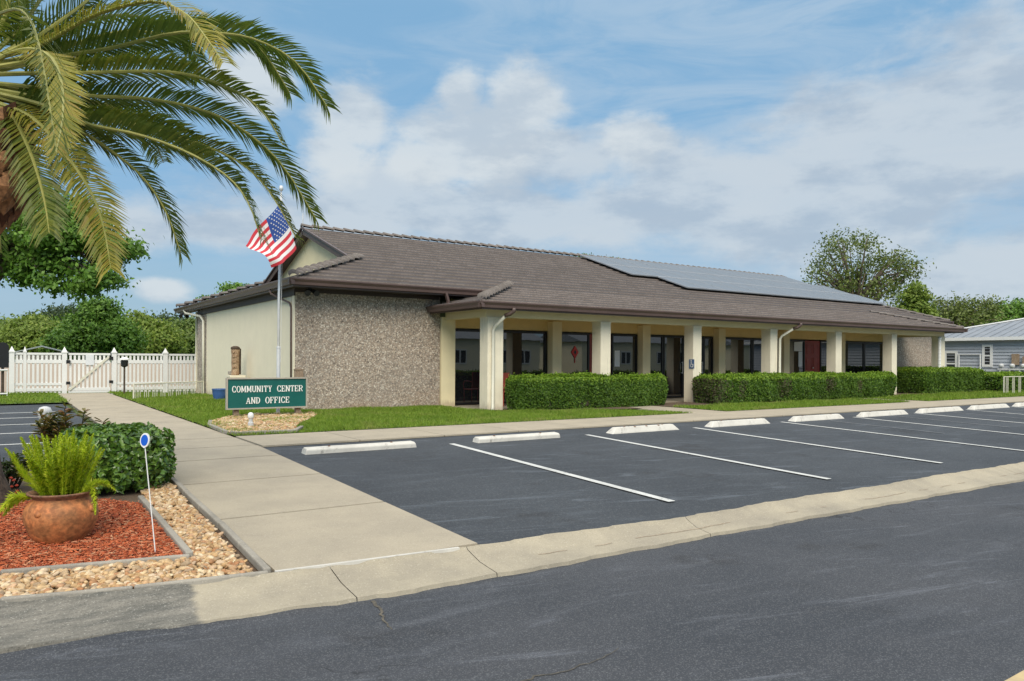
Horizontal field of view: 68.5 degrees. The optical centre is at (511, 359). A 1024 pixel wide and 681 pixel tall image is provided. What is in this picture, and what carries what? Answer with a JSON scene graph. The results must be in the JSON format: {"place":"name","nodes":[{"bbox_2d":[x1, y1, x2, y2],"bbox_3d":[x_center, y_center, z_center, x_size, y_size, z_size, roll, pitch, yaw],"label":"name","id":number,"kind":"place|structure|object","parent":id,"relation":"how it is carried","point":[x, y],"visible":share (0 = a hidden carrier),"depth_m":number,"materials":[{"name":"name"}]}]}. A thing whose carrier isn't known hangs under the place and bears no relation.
{"place":"outdoors","nodes":[
{"label":"outdoors","id":0,"kind":"place"},
{"bbox_2d":[0,392,69,403],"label":"lawn","id":1,"kind":"structure","parent":0,"point":[32,402],"depth_m":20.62,"materials":[{"name":"plant"}]},
{"bbox_2d":[0,369,7,394],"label":"hand rail","id":2,"kind":"object","parent":1,"relation":"on","point":[7,380],"visible":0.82,"depth_m":23.57,"materials":[{"name":"white plastic"}]},
{"bbox_2d":[0,342,8,395],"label":"notice board","id":3,"kind":"object","parent":1,"relation":"on","point":[4,354],"visible":0.82,"depth_m":23.52,"materials":[{"name":"black metal"}]},
{"bbox_2d":[0,362,193,391],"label":"wall","id":4,"kind":"structure","parent":0,"point":[5,378],"depth_m":29.82,"materials":[{"name":"white plastic"}]},
{"bbox_2d":[2,464,257,571],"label":"garden soil","id":5,"kind":"structure","parent":0,"point":[131,495],"depth_m":7.41,"materials":[{"name":"brown soil"}]},
{"bbox_2d":[1,453,32,493],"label":"flowering plant","id":6,"kind":"object","parent":5,"relation":"on","point":[12,475],"visible":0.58,"depth_m":7.62,"materials":[{"name":"green plant"}]},
{"bbox_2d":[30,401,108,452],"bbox_3d":[-5.443,0.900,9.309,0.885,0.779,0.775,0,0,-34],"label":"croton plant","id":7,"kind":"object","parent":5,"relation":"on","point":[52,428],"visible":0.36,"depth_m":9.19,"materials":[{"name":"green plant"}]},
{"bbox_2d":[0,498,181,570],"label":"mulch","id":8,"kind":"object","parent":5,"relation":"on","point":[11,546],"visible":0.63,"depth_m":5.59,"materials":[{"name":"red wood"}]},
{"bbox_2d":[22,487,98,544],"bbox_3d":[-3.424,1.190,5.716,0.503,0.380,0.503,0,0,-34],"label":"terracotta pot","id":9,"kind":"object","parent":8,"relation":"on","point":[58,519],"visible":0.81,"depth_m":5.53,"materials":[{"name":"brown ceramic"}]},
{"bbox_2d":[0,429,115,515],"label":"foxtail fern","id":10,"kind":"object","parent":9,"relation":"in","point":[67,466],"visible":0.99,"depth_m":5.63,"materials":[{"name":"green plant"}]},
{"bbox_2d":[0,554,189,574],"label":"garden edging","id":11,"kind":"object","parent":5,"relation":"on","point":[25,570],"visible":0.51,"depth_m":5.02,"materials":[{"name":"concrete"}]},
{"bbox_2d":[57,421,176,493],"bbox_3d":[-4.169,1.013,7.866,1.130,0.695,1.417,0,0,-34],"label":"rounded shrub","id":12,"kind":"object","parent":5,"relation":"on","point":[121,466],"visible":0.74,"depth_m":7.47,"materials":[{"name":"green plant"}]},
{"bbox_2d":[0,570,267,601],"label":"garden edging","id":13,"kind":"object","parent":5,"relation":"on","point":[193,581],"visible":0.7,"depth_m":4.58,"materials":[{"name":"concrete"}]},
{"bbox_2d":[31,505,237,589],"bbox_3d":[-4.394,1.368,5.460,4.060,0.102,3.840,0,0,-34],"label":"pebble base","id":14,"kind":"object","parent":5,"relation":"on","point":[87,586],"depth_m":4.90,"materials":[{"name":"beige gravel"}]},
{"bbox_2d":[0,481,252,597],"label":"pebbles","id":15,"kind":"object","parent":14,"relation":"on","point":[194,530],"visible":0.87,"depth_m":5.02,"materials":[{"name":"beige gravel"}]},
{"bbox_2d":[140,433,155,551],"bbox_3d":[-2.613,0.992,5.420,0.160,0.917,0.031,0,0,19],"label":"reflector stake","id":16,"kind":"object","parent":5,"relation":"on","point":[144,440],"visible":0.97,"depth_m":5.42,"materials":[{"name":"white plastic"}]},
{"bbox_2d":[138,495,192,556],"bbox_3d":[-2.906,1.359,6.232,0.050,0.125,2.223,0,0,-34],"label":"garden edging","id":17,"kind":"object","parent":5,"relation":"on","point":[183,547],"visible":0.72,"depth_m":5.99,"materials":[{"name":"concrete"}]},
{"bbox_2d":[0,0,341,505],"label":"palm tree","id":18,"kind":"object","parent":5,"relation":"on","point":[59,118],"visible":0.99,"depth_m":6.58,"materials":[{"name":"green plant"}]},
{"bbox_2d":[169,477,270,572],"bbox_3d":[-3.206,1.331,7.393,0.084,0.207,5.764,0,0,-34],"label":"garden edging","id":19,"kind":"object","parent":5,"relation":"on","point":[254,559],"visible":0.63,"depth_m":6.00,"materials":[{"name":"concrete"}]},
{"bbox_2d":[115,394,691,435],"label":"lawn","id":20,"kind":"structure","parent":0,"point":[391,418],"depth_m":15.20,"materials":[{"name":"plant"}]},
{"bbox_2d":[119,357,129,392],"bbox_3d":[-13.084,0.573,25.383,0.340,1.290,0.340,0,0,-34],"label":"lantern post","id":21,"kind":"object","parent":20,"relation":"on","point":[124,362],"visible":0.95,"depth_m":25.35,"materials":[{"name":"black metal"}]},
{"bbox_2d":[133,381,203,397],"bbox_3d":[-10.942,0.984,24.116,0.047,0.496,3.324,0,0,14],"label":"hoop rail","id":22,"kind":"object","parent":20,"relation":"on","point":[170,389],"visible":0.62,"depth_m":24.21,"materials":[{"name":"white metal"}]},
{"bbox_2d":[109,390,281,411],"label":"grass","id":23,"kind":"structure","parent":20,"relation":"on","point":[173,402],"depth_m":21.20,"materials":[{"name":"green plant"}]},
{"bbox_2d":[212,388,224,399],"bbox_3d":[-8.697,1.060,22.378,0.460,0.370,0.460,0,0,-34],"label":"blue pot","id":24,"kind":"object","parent":20,"relation":"on","point":[218,393],"visible":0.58,"depth_m":22.20,"materials":[{"name":"ceramic"}]},
{"bbox_2d":[224,375,245,377],"bbox_3d":[-7.843,0.851,21.262,0.420,0.800,0.700,0,0,-34],"label":"plant stand","id":25,"kind":"object","parent":20,"relation":"on","point":[235,376],"visible":0.26,"depth_m":21.00,"materials":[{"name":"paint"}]},
{"bbox_2d":[231,346,240,374],"bbox_3d":[-7.774,0.041,21.184,0.300,0.820,0.260,0,0,-34],"label":"carved totem","id":26,"kind":"object","parent":25,"relation":"on","point":[236,360],"visible":0.98,"depth_m":21.09,"materials":[{"name":"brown wood"}]},
{"bbox_2d":[208,420,302,434],"bbox_3d":[-4.759,1.220,13.743,1.410,0.067,2.716,0,0,-34],"label":"garden edging","id":27,"kind":"object","parent":20,"relation":"on","point":[225,431],"visible":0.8,"depth_m":12.72,"materials":[{"name":"concrete"}]},
{"bbox_2d":[495,406,635,412],"bbox_3d":[1.324,1.274,19.258,4.000,0.001,1.600,0,0,-34],"label":"porch bed","id":28,"kind":"object","parent":20,"relation":"on","point":[614,407],"visible":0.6,"depth_m":19.57,"materials":[{"name":"brown soil"}]},
{"label":"pebble base","id":29,"kind":"structure","parent":20,"relation":"on","visible":0},
{"bbox_2d":[212,411,314,433],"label":"pebbles","id":30,"kind":"object","parent":29,"relation":"on","point":[260,423],"visible":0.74,"depth_m":14.41,"materials":[{"name":"beige gravel"}]},
{"bbox_2d":[248,412,253,425],"bbox_3d":[-4.715,1.100,13.570,0.110,0.280,0.110,0,0,-34],"label":"bollard light","id":31,"kind":"object","parent":30,"relation":"on","point":[250,418],"visible":0.93,"depth_m":13.54,"materials":[{"name":"plastic"}]},
{"bbox_2d":[225,377,307,415],"bbox_3d":[-5.280,0.931,16.198,1.717,1.071,0.180,0,0,-34],"label":"community sign","id":32,"kind":"object","parent":29,"relation":"on","point":[265,393],"visible":1,"depth_m":16.12,"materials":[{"name":"green wood"}]},
{"bbox_2d":[276,185,282,412],"bbox_3d":[-5.198,-1.262,16.824,0.135,5.259,0.100,0,0,-34],"label":"flagpole","id":33,"kind":"object","parent":29,"relation":"on","point":[278,347],"visible":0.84,"depth_m":16.79,"materials":[{"name":"metal"}]},
{"bbox_2d":[246,202,295,267],"bbox_3d":[-5.153,-2.738,16.330,0.525,1.583,1.402,0,0,31],"label":"american flag","id":34,"kind":"object","parent":33,"relation":"attached to","point":[279,237],"visible":0.86,"depth_m":16.50,"materials":[{"name":"multicoloured fabric"}]},
{"bbox_2d":[0,358,1021,553],"bbox_3d":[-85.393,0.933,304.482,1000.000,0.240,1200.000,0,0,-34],"label":"ground","id":35,"kind":"structure","parent":0,"point":[77,412],"depth_m":20.87,"materials":[{"name":"soil"}]},
{"bbox_2d":[0,309,67,361],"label":"broadleaf tree","id":36,"kind":"object","parent":35,"relation":"on","point":[16,334],"visible":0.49,"depth_m":58.23,"materials":[{"name":"green plant"}]},
{"bbox_2d":[15,346,68,361],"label":"white shed","id":37,"kind":"structure","parent":35,"relation":"on","point":[35,357],"depth_m":41.94,"materials":[{"name":"plastic"}]},
{"bbox_2d":[0,404,89,461],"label":"side lot","id":38,"kind":"structure","parent":35,"relation":"on","point":[13,414],"depth_m":14.53,"materials":[{"name":"grey asphalt"}]},
{"bbox_2d":[37,406,54,453],"bbox_3d":[-5.804,0.937,9.393,0.230,0.693,0.155,0,0,11],"label":"garden spotlight","id":39,"kind":"object","parent":35,"relation":"on","point":[47,409],"visible":0.27,"depth_m":9.35,"materials":[{"name":"white plastic"}]},
{"bbox_2d":[28,298,79,359],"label":"broadleaf tree","id":40,"kind":"object","parent":35,"relation":"on","point":[56,310],"visible":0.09,"depth_m":83.20,"materials":[{"name":"green plant"}]},
{"bbox_2d":[0,186,153,301],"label":"oak tree","id":41,"kind":"object","parent":35,"relation":"on","point":[48,258],"visible":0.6,"depth_m":34.87,"materials":[{"name":"green plant"}]},
{"bbox_2d":[33,295,152,359],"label":"broadleaf tree","id":42,"kind":"object","parent":35,"relation":"on","point":[94,326],"visible":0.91,"depth_m":45.10,"materials":[{"name":"green plant"}]},
{"bbox_2d":[9,347,195,393],"bbox_3d":[-14.266,0.440,27.176,6.536,1.740,0.186,0,0,-34],"label":"picket fence","id":43,"kind":"object","parent":35,"relation":"on","point":[166,361],"visible":0.85,"depth_m":27.10,"materials":[{"name":"white plastic"}]},
{"bbox_2d":[66,353,112,392],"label":"picket gate","id":44,"kind":"structure","parent":43,"relation":"attached to","point":[89,360],"depth_m":26.64,"materials":[{"name":"white plastic"}]},
{"bbox_2d":[120,307,193,359],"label":"broadleaf tree","id":45,"kind":"object","parent":35,"relation":"on","point":[163,335],"visible":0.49,"depth_m":57.11,"materials":[{"name":"green plant"}]},
{"bbox_2d":[126,308,194,321],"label":"broadleaf tree","id":46,"kind":"object","parent":35,"relation":"on","point":[165,317],"visible":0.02,"depth_m":93.27,"materials":[{"name":"green plant"}]},
{"bbox_2d":[162,315,194,359],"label":"broadleaf tree","id":47,"kind":"object","parent":35,"relation":"on","point":[187,324],"visible":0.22,"depth_m":64.63,"materials":[{"name":"green plant"}]},
{"bbox_2d":[195,281,248,299],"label":"broadleaf tree","id":48,"kind":"object","parent":35,"relation":"on","point":[227,286],"visible":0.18,"depth_m":61.23,"materials":[{"name":"green plant"}]},
{"bbox_2d":[59,393,479,572],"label":"walkway","id":49,"kind":"structure","parent":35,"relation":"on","point":[273,511],"depth_m":7.17,"materials":[{"name":"concrete"}]},
{"bbox_2d":[173,213,967,409],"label":"building","id":50,"kind":"structure","parent":35,"relation":"on","point":[372,320],"depth_m":22.28,"materials":[{"name":"paint"}]},
{"bbox_2d":[455,329,479,404],"bbox_3d":[-0.996,0.219,21.107,1.580,2.090,0.070,0,0,-34],"label":"window","id":51,"kind":"structure","parent":50,"relation":"in","point":[467,342],"depth_m":20.94,"materials":[{"name":"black glass"}]},
{"bbox_2d":[503,331,545,402],"bbox_3d":[0.338,0.227,22.009,1.600,2.090,0.070,0,0,-34],"label":"window","id":52,"kind":"structure","parent":50,"relation":"in","point":[523,352],"depth_m":22.00,"materials":[{"name":"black glass"}]},
{"bbox_2d":[562,332,589,373],"bbox_3d":[1.915,0.237,23.077,1.150,2.090,0.070,0,0,-34],"label":"window","id":53,"kind":"structure","parent":50,"relation":"in","point":[570,364],"depth_m":23.09,"materials":[{"name":"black glass"}]},
{"bbox_2d":[590,334,610,375],"bbox_3d":[2.761,0.252,23.674,0.880,2.070,0.050,0,0,-34],"label":"red door","id":54,"kind":"structure","parent":50,"relation":"in","point":[590,334],"depth_m":23.45,"materials":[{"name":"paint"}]},
{"bbox_2d":[611,334,637,374],"bbox_3d":[3.608,0.248,24.224,1.100,2.090,0.070,0,0,-34],"label":"window","id":55,"kind":"structure","parent":50,"relation":"in","point":[626,344],"depth_m":24.23,"materials":[{"name":"black glass"}]},
{"bbox_2d":[650,335,662,373],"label":"window","id":56,"kind":"structure","parent":50,"relation":"in","point":[656,348],"depth_m":25.03,"materials":[{"name":"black glass"}]},
{"bbox_2d":[663,336,683,397],"bbox_3d":[5.472,0.259,25.449,0.960,2.090,0.130,0,0,-34],"label":"glass door","id":57,"kind":"structure","parent":50,"relation":"in","point":[673,346],"depth_m":25.50,"materials":[{"name":"black glass"}]},
{"bbox_2d":[701,337,703,374],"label":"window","id":58,"kind":"structure","parent":50,"relation":"in","point":[702,338],"depth_m":26.24,"materials":[{"name":"black glass"}]},
{"bbox_2d":[703,337,712,374],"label":"window","id":59,"kind":"structure","parent":50,"relation":"in","point":[708,341],"depth_m":26.44,"materials":[{"name":"black glass"}]},
{"bbox_2d":[580,255,886,304],"bbox_3d":[10.091,-3.398,32.788,14.585,1.640,4.657,0,0,-34],"label":"solar array","id":60,"kind":"object","parent":50,"relation":"on","point":[691,277],"visible":1,"depth_m":31.87,"materials":[{"name":"black glass"}]},
{"bbox_2d":[725,338,752,373],"bbox_3d":[8.146,0.276,27.296,1.700,2.090,0.070,0,0,-34],"label":"window","id":61,"kind":"structure","parent":50,"relation":"in","point":[738,351],"depth_m":27.35,"materials":[{"name":"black glass"}]},
{"bbox_2d":[752,338,778,373],"bbox_3d":[9.496,0.285,28.210,1.520,2.090,0.070,0,0,-34],"label":"window","id":62,"kind":"structure","parent":50,"relation":"in","point":[756,354],"depth_m":27.95,"materials":[{"name":"clear glass"}]},
{"bbox_2d":[790,340,804,373],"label":"window","id":63,"kind":"structure","parent":50,"relation":"in","point":[794,368],"depth_m":29.24,"materials":[{"name":"clear glass"}]},
{"bbox_2d":[805,341,819,371],"bbox_3d":[11.914,0.310,29.828,0.980,2.070,0.122,0,0,-34],"label":"red door","id":64,"kind":"structure","parent":50,"relation":"in","point":[812,348],"depth_m":29.85,"materials":[{"name":"paint"}]},
{"bbox_2d":[819,341,826,371],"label":"window","id":65,"kind":"structure","parent":50,"relation":"in","point":[823,344],"depth_m":30.26,"materials":[{"name":"clear glass"}]},
{"bbox_2d":[845,341,863,373],"bbox_3d":[14.211,0.314,31.403,1.650,2.090,0.070,0,0,-34],"label":"window","id":66,"kind":"structure","parent":50,"relation":"in","point":[854,351],"depth_m":31.48,"materials":[{"name":"grey glass"}]},
{"bbox_2d":[864,342,882,371],"bbox_3d":[15.565,0.323,32.319,1.580,2.090,0.070,0,0,-34],"label":"window","id":67,"kind":"structure","parent":50,"relation":"in","point":[873,351],"depth_m":32.28,"materials":[{"name":"grey glass"}]},
{"bbox_2d":[504,370,668,409],"bbox_3d":[2.102,0.816,19.957,5.340,1.065,0.917,0,0,-34],"label":"hedge","id":68,"kind":"object","parent":35,"relation":"on","point":[562,390],"visible":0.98,"depth_m":19.50,"materials":[{"name":"green plant"}]},
{"bbox_2d":[265,402,1023,543],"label":"parking lot","id":69,"kind":"structure","parent":35,"relation":"on","point":[477,497],"depth_m":9.93,"materials":[{"name":"grey asphalt"}]},
{"bbox_2d":[301,441,415,454],"bbox_3d":[-2.174,1.271,10.833,1.694,0.104,0.190,0,0,-34],"label":"wheel stop","id":70,"kind":"object","parent":69,"relation":"on","point":[354,447],"visible":0.99,"depth_m":10.72,"materials":[{"name":"paint"}]},
{"bbox_2d":[0,407,1023,501],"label":"parking markings","id":71,"kind":"object","parent":69,"relation":"on","point":[611,485],"visible":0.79,"depth_m":11.06,"materials":[{"name":"paint"}]},
{"bbox_2d":[473,432,559,442],"bbox_3d":[0.095,1.285,12.370,1.634,0.104,0.190,0,0,-34],"label":"wheel stop","id":72,"kind":"object","parent":69,"relation":"on","point":[511,437],"visible":0.99,"depth_m":12.25,"materials":[{"name":"paint"}]},
{"bbox_2d":[606,424,678,433],"bbox_3d":[2.441,1.290,13.970,1.708,0.124,0.202,0,0,-34],"label":"wheel stop","id":73,"kind":"object","parent":69,"relation":"on","point":[636,429],"visible":1,"depth_m":13.85,"materials":[{"name":"paint"}]},
{"bbox_2d":[705,418,769,426],"bbox_3d":[4.652,1.304,15.467,1.848,0.124,0.202,0,0,-34],"label":"wheel stop","id":74,"kind":"object","parent":69,"relation":"on","point":[725,423],"visible":0.99,"depth_m":15.33,"materials":[{"name":"paint"}]},
{"bbox_2d":[788,414,843,421],"bbox_3d":[6.879,1.317,16.975,1.868,0.124,0.202,0,0,-34],"label":"wheel stop","id":75,"kind":"object","parent":69,"relation":"on","point":[814,417],"visible":0.99,"depth_m":16.83,"materials":[{"name":"paint"}]},
{"bbox_2d":[856,410,907,416],"bbox_3d":[9.119,1.332,18.491,2.038,0.124,0.202,0,0,-34],"label":"wheel stop","id":76,"kind":"object","parent":69,"relation":"on","point":[882,413],"visible":0.98,"depth_m":18.34,"materials":[{"name":"paint"}]},
{"bbox_2d":[837,409,1023,432],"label":"worn markings","id":77,"kind":"object","parent":69,"relation":"on","point":[932,419],"visible":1,"depth_m":16.62,"materials":[{"name":"paint"}]},
{"bbox_2d":[915,406,963,412],"bbox_3d":[11.400,1.346,20.036,2.188,0.124,0.202,0,0,-34],"label":"wheel stop","id":78,"kind":"object","parent":69,"relation":"on","point":[939,409],"visible":0.94,"depth_m":19.88,"materials":[{"name":"paint"}]},
{"bbox_2d":[968,404,1008,409],"bbox_3d":[13.694,1.360,21.589,2.188,0.124,0.202,0,0,-34],"label":"wheel stop","id":79,"kind":"object","parent":69,"relation":"on","point":[978,407],"visible":0.98,"depth_m":21.42,"materials":[{"name":"paint"}]},
{"bbox_2d":[1013,402,1023,406],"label":"wheel stop","id":80,"kind":"object","parent":69,"relation":"on","point":[1021,404],"visible":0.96,"depth_m":22.56,"materials":[{"name":"paint"}]},
{"bbox_2d":[654,398,842,406],"bbox_3d":[7.583,1.314,23.436,8.750,0.001,1.700,0,0,-34],"label":"hedge bed","id":81,"kind":"object","parent":35,"relation":"on","point":[669,404],"visible":0.2,"depth_m":22.02,"materials":[{"name":"brown soil"}]},
{"bbox_2d":[691,370,897,403],"bbox_3d":[9.598,0.874,24.741,9.807,1.049,1.278,0,0,-34],"label":"hedge","id":82,"kind":"object","parent":81,"relation":"on","point":[728,387],"visible":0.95,"depth_m":23.62,"materials":[{"name":"green plant"}]},
{"bbox_2d":[800,223,936,306],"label":"tall tree","id":83,"kind":"object","parent":35,"relation":"on","point":[870,288],"visible":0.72,"depth_m":57.19,"materials":[{"name":"green plant"}]},
{"bbox_2d":[894,279,941,316],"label":"tree","id":84,"kind":"object","parent":35,"relation":"on","point":[914,296],"visible":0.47,"depth_m":51.50,"materials":[{"name":"green plant"}]},
{"bbox_2d":[929,291,1013,327],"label":"scrub tree","id":85,"kind":"object","parent":35,"relation":"on","point":[959,312],"visible":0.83,"depth_m":59.18,"materials":[{"name":"green plant"}]},
{"bbox_2d":[944,318,1023,372],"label":"grey house","id":86,"kind":"structure","parent":35,"relation":"on","point":[995,347],"depth_m":35.25,"materials":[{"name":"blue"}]},
{"bbox_2d":[945,351,957,366],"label":"window","id":87,"kind":"structure","parent":86,"relation":"in","point":[949,355],"depth_m":36.34,"materials":[{"name":"white plastic"}]},
{"bbox_2d":[982,344,992,366],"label":"window","id":88,"kind":"structure","parent":86,"relation":"in","point":[986,353],"depth_m":35.02,"materials":[{"name":"white plastic"}]},
{"bbox_2d":[962,296,1023,323],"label":"round tree","id":89,"kind":"object","parent":35,"relation":"on","point":[1016,311],"visible":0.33,"depth_m":62.79,"materials":[{"name":"green plant"}]},
{"bbox_2d":[0,481,1023,680],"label":"road","id":90,"kind":"structure","parent":0,"point":[930,589],"depth_m":4.33,"materials":[{"name":"grey asphalt"}]},
{"bbox_2d":[371,600,391,628],"bbox_3d":[-0.778,1.525,4.500,0.041,0.011,0.576,0,0,-20],"label":"road crack","id":91,"kind":"object","parent":90,"relation":"on","point":[376,605],"visible":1,"depth_m":4.56,"materials":[{"name":"grey asphalt"}]},
{"bbox_2d":[521,647,618,680],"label":"road crack","id":92,"kind":"object","parent":90,"relation":"on","point":[563,671],"visible":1,"depth_m":3.62,"materials":[{"name":"grey asphalt"}]},
{"bbox_2d":[334,472,1023,591],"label":"gutter bed","id":93,"kind":"object","parent":90,"relation":"on","point":[472,554],"visible":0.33,"depth_m":5.21,"materials":[{"name":"concrete"}]},
{"bbox_2d":[0,462,1023,653],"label":"concrete gutter","id":94,"kind":"object","parent":93,"relation":"on","point":[24,625],"visible":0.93,"depth_m":5.15,"materials":[{"name":"beige concrete"}]},
{"bbox_2d":[274,547,459,571],"bbox_3d":[-0.985,1.427,5.311,1.344,0.040,0.030,0,0,-29],"label":"white kerb lip","id":95,"kind":"object","parent":94,"relation":"on","point":[359,561],"visible":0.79,"depth_m":5.25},
{"bbox_2d":[543,472,1023,553],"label":"gutter crease","id":96,"kind":"object","parent":94,"relation":"on","point":[728,522],"visible":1,"depth_m":6.65,"materials":[{"name":"grey concrete"}]},
{"bbox_2d":[1005,670,1023,680],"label":"yellow road mark","id":97,"kind":"object","parent":90,"relation":"on","point":[1019,676],"depth_m":3.53,"materials":[{"name":"paint"}]},
{"bbox_2d":[0,0,1023,319],"label":"sky","id":98,"kind":"structure","parent":0,"point":[722,134],"materials":[{"name":"blue"}]},
{"bbox_2d":[235,391,1023,447],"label":"sidewalk","id":99,"kind":"structure","parent":0,"point":[331,437],"depth_m":15.13,"materials":[{"name":"concrete"}]},
{"bbox_2d":[503,373,508,405],"bbox_3d":[-0.147,0.829,20.655,0.506,0.900,0.534,0,0,-34],"label":"porch chair","id":100,"kind":"object","parent":99,"relation":"on","point":[505,375],"visible":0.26,"depth_m":20.88,"materials":[{"name":"red metal"}]},
{"bbox_2d":[673,397,908,410],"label":"grass","id":101,"kind":"structure","parent":0,"point":[751,405],"depth_m":21.40,"materials":[{"name":"green plant"}]},
{"bbox_2d":[865,390,1023,400],"bbox_3d":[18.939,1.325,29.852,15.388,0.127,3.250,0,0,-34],"label":"grass","id":102,"kind":"structure","parent":0,"point":[957,395],"depth_m":27.31,"materials":[{"name":"green plant"}]},
{"bbox_2d":[881,366,983,393],"bbox_3d":[17.845,0.845,31.845,5.207,1.204,2.142,0,0,-34],"label":"hedge","id":103,"kind":"object","parent":102,"relation":"on","point":[924,379],"visible":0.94,"depth_m":30.55,"materials":[{"name":"green plant"}]},
{"label":"lawn","id":104,"kind":"structure","parent":0,"visible":0},
{"bbox_2d":[983,370,1023,391],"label":"hedge","id":105,"kind":"object","parent":104,"relation":"on","point":[993,380],"visible":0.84,"depth_m":32.32,"materials":[{"name":"green plant"}]},
{"bbox_2d":[1003,376,1023,392],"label":"hoop rail","id":106,"kind":"object","parent":104,"relation":"on","point":[1013,384],"visible":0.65,"depth_m":30.50,"materials":[{"name":"white metal"}]}
]}

